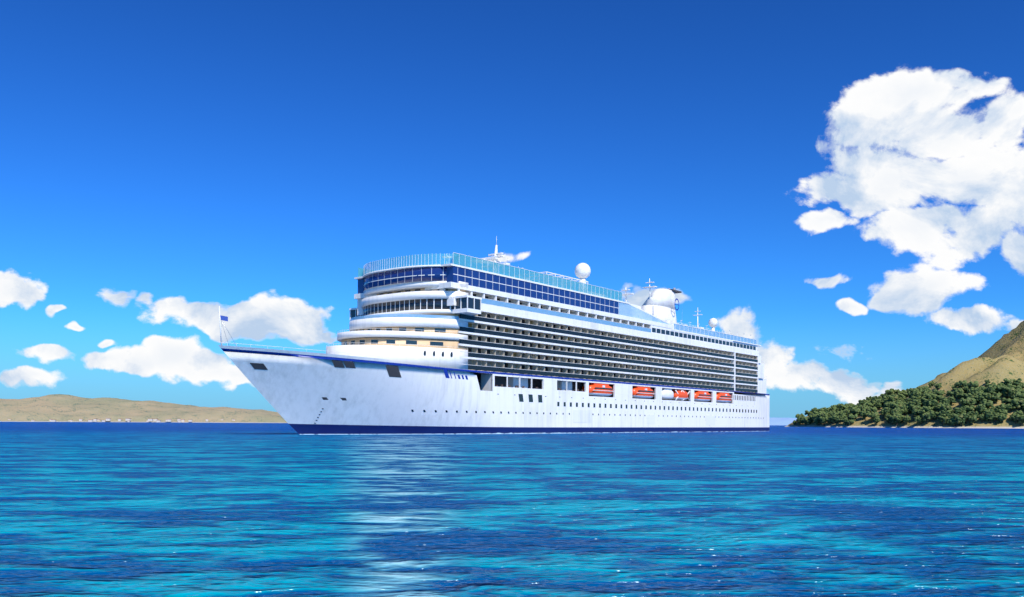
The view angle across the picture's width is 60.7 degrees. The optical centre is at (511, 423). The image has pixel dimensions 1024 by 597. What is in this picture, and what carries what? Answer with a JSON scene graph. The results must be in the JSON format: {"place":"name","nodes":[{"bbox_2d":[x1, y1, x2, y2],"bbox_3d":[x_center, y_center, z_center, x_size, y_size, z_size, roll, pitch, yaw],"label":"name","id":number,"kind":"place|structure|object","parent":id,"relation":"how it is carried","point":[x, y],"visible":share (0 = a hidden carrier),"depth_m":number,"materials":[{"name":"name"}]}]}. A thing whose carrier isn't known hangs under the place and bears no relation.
{"place":"outdoors","nodes":[
{"label":"outdoors","id":0,"kind":"place"},
{"bbox_2d":[0,394,286,422],"bbox_3d":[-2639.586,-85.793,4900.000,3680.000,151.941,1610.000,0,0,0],"label":"hill terrain","id":1,"kind":"structure","parent":0,"point":[60,408],"depth_m":4496.76,"materials":[{"name":"beige sand"}]},
{"bbox_2d":[8,418,234,421],"bbox_3d":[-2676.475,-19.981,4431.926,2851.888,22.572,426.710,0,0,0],"label":"town houses","id":2,"kind":"structure","parent":1,"relation":"on","point":[129,420],"depth_m":4328.99,"materials":[{"name":"beige"}]},
{"bbox_2d":[0,422,1023,596],"bbox_3d":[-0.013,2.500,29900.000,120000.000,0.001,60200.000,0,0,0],"label":"sea water","id":3,"kind":"structure","parent":0,"point":[138,509],"depth_m":24.49,"materials":[{"name":"blue liquid"}]},
{"bbox_2d":[218,236,769,434],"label":"cruise ship","id":4,"kind":"object","parent":3,"relation":"on","point":[454,343],"visible":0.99,"depth_m":212.35,"materials":[{"name":"white metal"}]},
{"bbox_2d":[300,431,756,434],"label":"foam","id":5,"kind":"object","parent":3,"relation":"in","point":[531,433],"visible":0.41,"depth_m":220.51,"materials":[{"name":"white"}]},
{"bbox_2d":[0,0,1023,417],"label":"sky","id":6,"kind":"structure","parent":0,"point":[837,185],"materials":[{"name":"blue"}]},
{"bbox_2d":[769,417,796,424],"bbox_3d":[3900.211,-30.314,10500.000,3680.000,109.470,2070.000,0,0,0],"label":"distant hill","id":7,"kind":"structure","parent":0,"point":[779,421],"depth_m":9982.19,"materials":[{"name":"blue"}]},
{"bbox_2d":[785,321,1023,428],"bbox_3d":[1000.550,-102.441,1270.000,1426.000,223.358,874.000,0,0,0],"label":"hill","id":8,"kind":"structure","parent":0,"point":[999,360],"depth_m":1121.30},
{"bbox_2d":[804,410,812,415],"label":"tree","id":9,"kind":"object","parent":8,"relation":"on","point":[807,413],"visible":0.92,"depth_m":1266.32,"materials":[{"name":"green plant"}]},
{"bbox_2d":[805,417,812,424],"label":"tree","id":10,"kind":"object","parent":8,"relation":"on","point":[808,420],"visible":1,"depth_m":1231.19,"materials":[{"name":"green plant"}]},
{"bbox_2d":[819,411,828,424],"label":"tree","id":11,"kind":"object","parent":8,"relation":"on","point":[824,414],"visible":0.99,"depth_m":1192.56,"materials":[{"name":"green plant"}]},
{"bbox_2d":[819,415,828,425],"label":"tree","id":12,"kind":"object","parent":8,"relation":"on","point":[821,418],"visible":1,"depth_m":1189.69,"materials":[{"name":"green plant"}]},
{"bbox_2d":[830,414,838,422],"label":"tree","id":13,"kind":"object","parent":8,"relation":"on","point":[834,416],"visible":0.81,"depth_m":1171.16,"materials":[{"name":"green plant"}]},
{"bbox_2d":[836,416,843,424],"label":"tree","id":14,"kind":"object","parent":8,"relation":"on","point":[839,419],"visible":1,"depth_m":1161.02,"materials":[{"name":"green plant"}]},
{"bbox_2d":[838,404,845,409],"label":"tree","id":15,"kind":"object","parent":8,"relation":"on","point":[841,407],"visible":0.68,"depth_m":1210.05,"materials":[{"name":"green plant"}]},
{"bbox_2d":[842,417,848,423],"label":"tree","id":16,"kind":"object","parent":8,"relation":"on","point":[845,419],"visible":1,"depth_m":1151.20,"materials":[{"name":"green plant"}]},
{"bbox_2d":[843,409,849,415],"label":"tree","id":17,"kind":"object","parent":8,"relation":"on","point":[847,411],"visible":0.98,"depth_m":1171.52,"materials":[{"name":"green plant"}]},
{"bbox_2d":[848,414,857,423],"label":"tree","id":18,"kind":"object","parent":8,"relation":"on","point":[853,417],"visible":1,"depth_m":1148.04,"materials":[{"name":"green plant"}]},
{"bbox_2d":[851,408,859,414],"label":"tree","id":19,"kind":"object","parent":8,"relation":"on","point":[855,411],"visible":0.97,"depth_m":1160.11,"materials":[{"name":"green plant"}]},
{"bbox_2d":[858,399,867,404],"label":"tree","id":20,"kind":"object","parent":8,"relation":"on","point":[861,402],"visible":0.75,"depth_m":1207.00,"materials":[{"name":"green plant"}]},
{"bbox_2d":[858,404,867,409],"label":"tree","id":21,"kind":"object","parent":8,"relation":"on","point":[863,406],"visible":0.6,"depth_m":1168.56,"materials":[{"name":"green plant"}]},
{"bbox_2d":[859,409,868,419],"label":"tree","id":22,"kind":"object","parent":8,"relation":"on","point":[863,412],"visible":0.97,"depth_m":1144.39,"materials":[{"name":"green plant"}]},
{"bbox_2d":[867,407,876,412],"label":"tree","id":23,"kind":"object","parent":8,"relation":"on","point":[871,409],"visible":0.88,"depth_m":1147.57,"materials":[{"name":"green plant"}]},
{"bbox_2d":[867,412,878,420],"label":"tree","id":24,"kind":"object","parent":8,"relation":"on","point":[871,416],"visible":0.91,"depth_m":1126.86,"materials":[{"name":"green plant"}]},
{"bbox_2d":[873,416,879,424],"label":"tree","id":25,"kind":"object","parent":8,"relation":"on","point":[876,420],"visible":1,"depth_m":1115.37,"materials":[{"name":"green plant"}]},
{"bbox_2d":[884,406,890,413],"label":"tree","id":26,"kind":"object","parent":8,"relation":"on","point":[887,409],"visible":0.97,"depth_m":1124.95,"materials":[{"name":"green plant"}]},
{"bbox_2d":[884,401,894,406],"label":"tree","id":27,"kind":"object","parent":8,"relation":"on","point":[888,404],"visible":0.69,"depth_m":1144.14,"materials":[{"name":"green plant"}]},
{"bbox_2d":[885,388,895,393],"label":"tree","id":28,"kind":"object","parent":8,"relation":"on","point":[891,390],"visible":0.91,"depth_m":1220.26,"materials":[{"name":"green plant"}]},
{"bbox_2d":[888,395,898,401],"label":"tree","id":29,"kind":"object","parent":8,"relation":"on","point":[892,397],"visible":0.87,"depth_m":1155.72,"materials":[{"name":"green plant"}]},
{"bbox_2d":[891,414,903,422],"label":"tree","id":30,"kind":"object","parent":8,"relation":"on","point":[898,417],"visible":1,"depth_m":1087.99,"materials":[{"name":"green plant"}]},
{"bbox_2d":[892,402,902,408],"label":"tree","id":31,"kind":"object","parent":8,"relation":"on","point":[896,405],"visible":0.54,"depth_m":1119.28,"materials":[{"name":"green plant"}]},
{"bbox_2d":[892,407,904,413],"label":"tree","id":32,"kind":"object","parent":8,"relation":"on","point":[900,410],"visible":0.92,"depth_m":1101.40,"materials":[{"name":"green plant"}]},
{"bbox_2d":[900,404,908,414],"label":"tree","id":33,"kind":"object","parent":8,"relation":"on","point":[904,406],"visible":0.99,"depth_m":1108.12,"materials":[{"name":"green plant"}]},
{"bbox_2d":[903,415,910,422],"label":"tree","id":34,"kind":"object","parent":8,"relation":"on","point":[906,418],"visible":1,"depth_m":1078.88,"materials":[{"name":"green plant"}]},
{"bbox_2d":[912,409,918,415],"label":"tree","id":35,"kind":"object","parent":8,"relation":"on","point":[914,412],"visible":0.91,"depth_m":1078.57,"materials":[{"name":"green plant"}]},
{"bbox_2d":[911,395,921,400],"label":"tree","id":36,"kind":"object","parent":8,"relation":"on","point":[916,397],"visible":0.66,"depth_m":1111.32,"materials":[{"name":"green plant"}]},
{"bbox_2d":[912,399,920,405],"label":"tree","id":37,"kind":"object","parent":8,"relation":"on","point":[917,402],"visible":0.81,"depth_m":1098.67,"materials":[{"name":"green plant"}]},
{"bbox_2d":[914,416,922,424],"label":"tree","id":38,"kind":"object","parent":8,"relation":"on","point":[915,418],"visible":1,"depth_m":1063.80,"materials":[{"name":"green plant"}]},
{"bbox_2d":[917,416,924,424],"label":"tree","id":39,"kind":"object","parent":8,"relation":"on","point":[920,419],"visible":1,"depth_m":1060.97,"materials":[{"name":"green plant"}]},
{"bbox_2d":[917,408,926,416],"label":"tree","id":40,"kind":"object","parent":8,"relation":"on","point":[920,412],"visible":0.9,"depth_m":1071.79,"materials":[{"name":"green plant"}]},
{"bbox_2d":[922,413,931,423],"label":"tree","id":41,"kind":"object","parent":8,"relation":"on","point":[926,416],"visible":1,"depth_m":1056.11,"materials":[{"name":"green plant"}]},
{"bbox_2d":[925,393,935,399],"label":"tree","id":42,"kind":"object","parent":8,"relation":"on","point":[927,395],"visible":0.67,"depth_m":1096.20,"materials":[{"name":"green plant"}]},
{"bbox_2d":[928,381,933,387],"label":"tree","id":43,"kind":"object","parent":8,"relation":"on","point":[930,384],"visible":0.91,"depth_m":1167.41,"materials":[{"name":"green plant"}]},
{"bbox_2d":[927,399,937,406],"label":"tree","id":44,"kind":"object","parent":8,"relation":"on","point":[933,401],"visible":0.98,"depth_m":1074.78,"materials":[{"name":"green plant"}]},
{"bbox_2d":[928,410,938,418],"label":"tree","id":45,"kind":"object","parent":8,"relation":"on","point":[932,414],"visible":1,"depth_m":1052.17,"materials":[{"name":"green plant"}]},
{"bbox_2d":[934,383,941,389],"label":"tree","id":46,"kind":"object","parent":8,"relation":"on","point":[937,386],"visible":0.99,"depth_m":1118.01,"materials":[{"name":"green plant"}]},
{"bbox_2d":[933,389,943,394],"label":"tree","id":47,"kind":"object","parent":8,"relation":"on","point":[940,392],"visible":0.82,"depth_m":1097.53,"materials":[{"name":"green plant"}]},
{"bbox_2d":[937,416,947,425],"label":"tree","id":48,"kind":"object","parent":8,"relation":"on","point":[942,419],"visible":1,"depth_m":1040.21,"materials":[{"name":"green plant"}]},
{"bbox_2d":[939,397,947,403],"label":"tree","id":49,"kind":"object","parent":8,"relation":"on","point":[943,400],"visible":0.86,"depth_m":1070.41,"materials":[{"name":"green plant"}]},
{"bbox_2d":[937,410,950,416],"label":"tree","id":50,"kind":"object","parent":8,"relation":"on","point":[943,413],"visible":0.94,"depth_m":1043.80,"materials":[{"name":"green plant"}]},
{"bbox_2d":[941,404,950,411],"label":"tree","id":51,"kind":"object","parent":8,"relation":"on","point":[945,407],"visible":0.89,"depth_m":1049.10,"materials":[{"name":"green plant"}]},
{"bbox_2d":[946,418,954,426],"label":"tree","id":52,"kind":"object","parent":8,"relation":"on","point":[950,421],"visible":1,"depth_m":1033.32,"materials":[{"name":"green plant"}]},
{"bbox_2d":[946,391,955,396],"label":"tree","id":53,"kind":"object","parent":8,"relation":"on","point":[950,393],"visible":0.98,"depth_m":1079.87,"materials":[{"name":"green plant"}]},
{"bbox_2d":[947,397,956,404],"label":"tree","id":54,"kind":"object","parent":8,"relation":"on","point":[950,400],"visible":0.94,"depth_m":1068.75,"materials":[{"name":"green plant"}]},
{"bbox_2d":[952,413,963,425],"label":"tree","id":55,"kind":"object","parent":8,"relation":"on","point":[958,416],"visible":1,"depth_m":1026.52,"materials":[{"name":"green plant"}]},
{"bbox_2d":[955,392,963,398],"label":"tree","id":56,"kind":"object","parent":8,"relation":"on","point":[959,395],"visible":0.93,"depth_m":1069.44,"materials":[{"name":"green plant"}]},
{"bbox_2d":[955,388,963,397],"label":"tree","id":57,"kind":"object","parent":8,"relation":"on","point":[960,390],"visible":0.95,"depth_m":1075.48,"materials":[{"name":"green plant"}]},
{"bbox_2d":[954,407,965,413],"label":"tree","id":58,"kind":"object","parent":8,"relation":"on","point":[957,410],"visible":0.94,"depth_m":1037.88,"materials":[{"name":"green plant"}]},
{"bbox_2d":[956,380,967,387],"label":"tree","id":59,"kind":"object","parent":8,"relation":"on","point":[961,383],"visible":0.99,"depth_m":1083.15,"materials":[{"name":"green plant"}]},
{"bbox_2d":[959,398,970,406],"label":"tree","id":60,"kind":"object","parent":8,"relation":"on","point":[964,403],"visible":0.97,"depth_m":1049.90,"materials":[{"name":"green plant"}]},
{"bbox_2d":[963,412,969,423],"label":"tree","id":61,"kind":"object","parent":8,"relation":"on","point":[966,416],"visible":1,"depth_m":1025.14,"materials":[{"name":"green plant"}]},
{"bbox_2d":[965,405,976,412],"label":"tree","id":62,"kind":"object","parent":8,"relation":"on","point":[971,408],"visible":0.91,"depth_m":1036.91,"materials":[{"name":"green plant"}]},
{"bbox_2d":[967,398,976,405],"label":"tree","id":63,"kind":"object","parent":8,"relation":"on","point":[972,401],"visible":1,"depth_m":1047.86,"materials":[{"name":"green plant"}]},
{"bbox_2d":[968,415,976,422],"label":"tree","id":64,"kind":"object","parent":8,"relation":"on","point":[973,418],"visible":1,"depth_m":1019.42,"materials":[{"name":"green plant"}]},
{"bbox_2d":[967,392,977,404],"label":"tree","id":65,"kind":"object","parent":8,"relation":"on","point":[971,394],"visible":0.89,"depth_m":1055.17,"materials":[{"name":"green plant"}]},
{"bbox_2d":[967,387,977,392],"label":"tree","id":66,"kind":"object","parent":8,"relation":"on","point":[971,389],"visible":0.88,"depth_m":1062.82,"materials":[{"name":"green plant"}]},
{"bbox_2d":[967,381,978,386],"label":"tree","id":67,"kind":"object","parent":8,"relation":"on","point":[975,383],"visible":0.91,"depth_m":1071.43,"materials":[{"name":"green plant"}]},
{"bbox_2d":[970,411,977,422],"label":"tree","id":68,"kind":"object","parent":8,"relation":"on","point":[972,413],"visible":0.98,"depth_m":1024.20,"materials":[{"name":"green plant"}]},
{"bbox_2d":[975,395,984,402],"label":"tree","id":69,"kind":"object","parent":8,"relation":"on","point":[979,399],"visible":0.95,"depth_m":1049.47,"materials":[{"name":"green plant"}]},
{"bbox_2d":[974,387,985,391],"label":"tree","id":70,"kind":"object","parent":8,"relation":"on","point":[976,389],"visible":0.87,"depth_m":1057.53,"materials":[{"name":"green plant"}]},
{"bbox_2d":[976,403,986,412],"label":"tree","id":71,"kind":"object","parent":8,"relation":"on","point":[980,407],"visible":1,"depth_m":1027.90,"materials":[{"name":"green plant"}]},
{"bbox_2d":[977,414,985,421],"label":"tree","id":72,"kind":"object","parent":8,"relation":"on","point":[982,416],"visible":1,"depth_m":1018.61,"materials":[{"name":"green plant"}]},
{"bbox_2d":[977,392,987,398],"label":"tree","id":73,"kind":"object","parent":8,"relation":"on","point":[980,394],"visible":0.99,"depth_m":1047.96,"materials":[{"name":"green plant"}]},
{"bbox_2d":[979,399,990,404],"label":"tree","id":74,"kind":"object","parent":8,"relation":"on","point":[983,401],"visible":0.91,"depth_m":1036.03,"materials":[{"name":"green plant"}]},
{"bbox_2d":[984,401,993,408],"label":"tree","id":75,"kind":"object","parent":8,"relation":"on","point":[988,405],"visible":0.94,"depth_m":1031.11,"materials":[{"name":"green plant"}]},
{"bbox_2d":[985,409,994,416],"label":"tree","id":76,"kind":"object","parent":8,"relation":"on","point":[988,413],"visible":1,"depth_m":1013.26,"materials":[{"name":"green plant"}]},
{"bbox_2d":[986,385,997,392],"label":"tree","id":77,"kind":"object","parent":8,"relation":"on","point":[991,388],"visible":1,"depth_m":1047.09,"materials":[{"name":"green plant"}]},
{"bbox_2d":[989,412,999,423],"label":"tree","id":78,"kind":"object","parent":8,"relation":"on","point":[992,416],"visible":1,"depth_m":1012.46,"materials":[{"name":"green plant"}]},
{"bbox_2d":[991,394,1000,401],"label":"tree","id":79,"kind":"object","parent":8,"relation":"on","point":[996,398],"visible":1,"depth_m":1037.90,"materials":[{"name":"green plant"}]},
{"bbox_2d":[995,384,1002,392],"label":"tree","id":80,"kind":"object","parent":8,"relation":"on","point":[998,388],"visible":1,"depth_m":1046.45,"materials":[{"name":"green plant"}]},
{"bbox_2d":[994,405,1005,411],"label":"tree","id":81,"kind":"object","parent":8,"relation":"on","point":[999,408],"visible":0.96,"depth_m":1017.30,"materials":[{"name":"green plant"}]},
{"bbox_2d":[996,413,1006,422],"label":"tree","id":82,"kind":"object","parent":8,"relation":"on","point":[1001,417],"visible":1,"depth_m":1007.34,"materials":[{"name":"green plant"}]},
{"bbox_2d":[997,410,1007,413],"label":"tree","id":83,"kind":"object","parent":8,"relation":"on","point":[1005,412],"visible":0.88,"depth_m":1012.67,"materials":[{"name":"green plant"}]},
{"bbox_2d":[1001,398,1011,403],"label":"tree","id":84,"kind":"object","parent":8,"relation":"on","point":[1006,401],"visible":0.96,"depth_m":1027.05,"materials":[{"name":"green plant"}]},
{"bbox_2d":[1001,386,1013,398],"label":"tree","id":85,"kind":"object","parent":8,"relation":"on","point":[1004,392],"visible":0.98,"depth_m":1038.47,"materials":[{"name":"green plant"}]},
{"bbox_2d":[1003,378,1012,383],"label":"tree","id":86,"kind":"object","parent":8,"relation":"on","point":[1006,381],"visible":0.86,"depth_m":1051.41,"materials":[{"name":"green plant"}]},
{"bbox_2d":[1006,404,1015,413],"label":"tree","id":87,"kind":"object","parent":8,"relation":"on","point":[1010,407],"visible":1,"depth_m":1016.97,"materials":[{"name":"green plant"}]},
{"bbox_2d":[1009,413,1016,423],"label":"tree","id":88,"kind":"object","parent":8,"relation":"on","point":[1013,417],"visible":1,"depth_m":1004.32,"materials":[{"name":"green plant"}]},
{"bbox_2d":[1012,410,1022,415],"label":"tree","id":89,"kind":"object","parent":8,"relation":"on","point":[1020,412],"visible":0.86,"depth_m":1005.70,"materials":[{"name":"green plant"}]},
{"bbox_2d":[1012,398,1023,410],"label":"tree","id":90,"kind":"object","parent":8,"relation":"on","point":[1019,402],"visible":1,"depth_m":1013.65,"materials":[{"name":"green plant"}]},
{"bbox_2d":[1013,378,1023,385],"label":"tree","id":91,"kind":"object","parent":8,"relation":"on","point":[1017,382],"visible":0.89,"depth_m":1053.46,"materials":[{"name":"green plant"}]},
{"bbox_2d":[1016,414,1023,425],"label":"tree","id":92,"kind":"object","parent":8,"relation":"on","point":[1020,418],"visible":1,"depth_m":997.80,"materials":[{"name":"green plant"}]}
]}

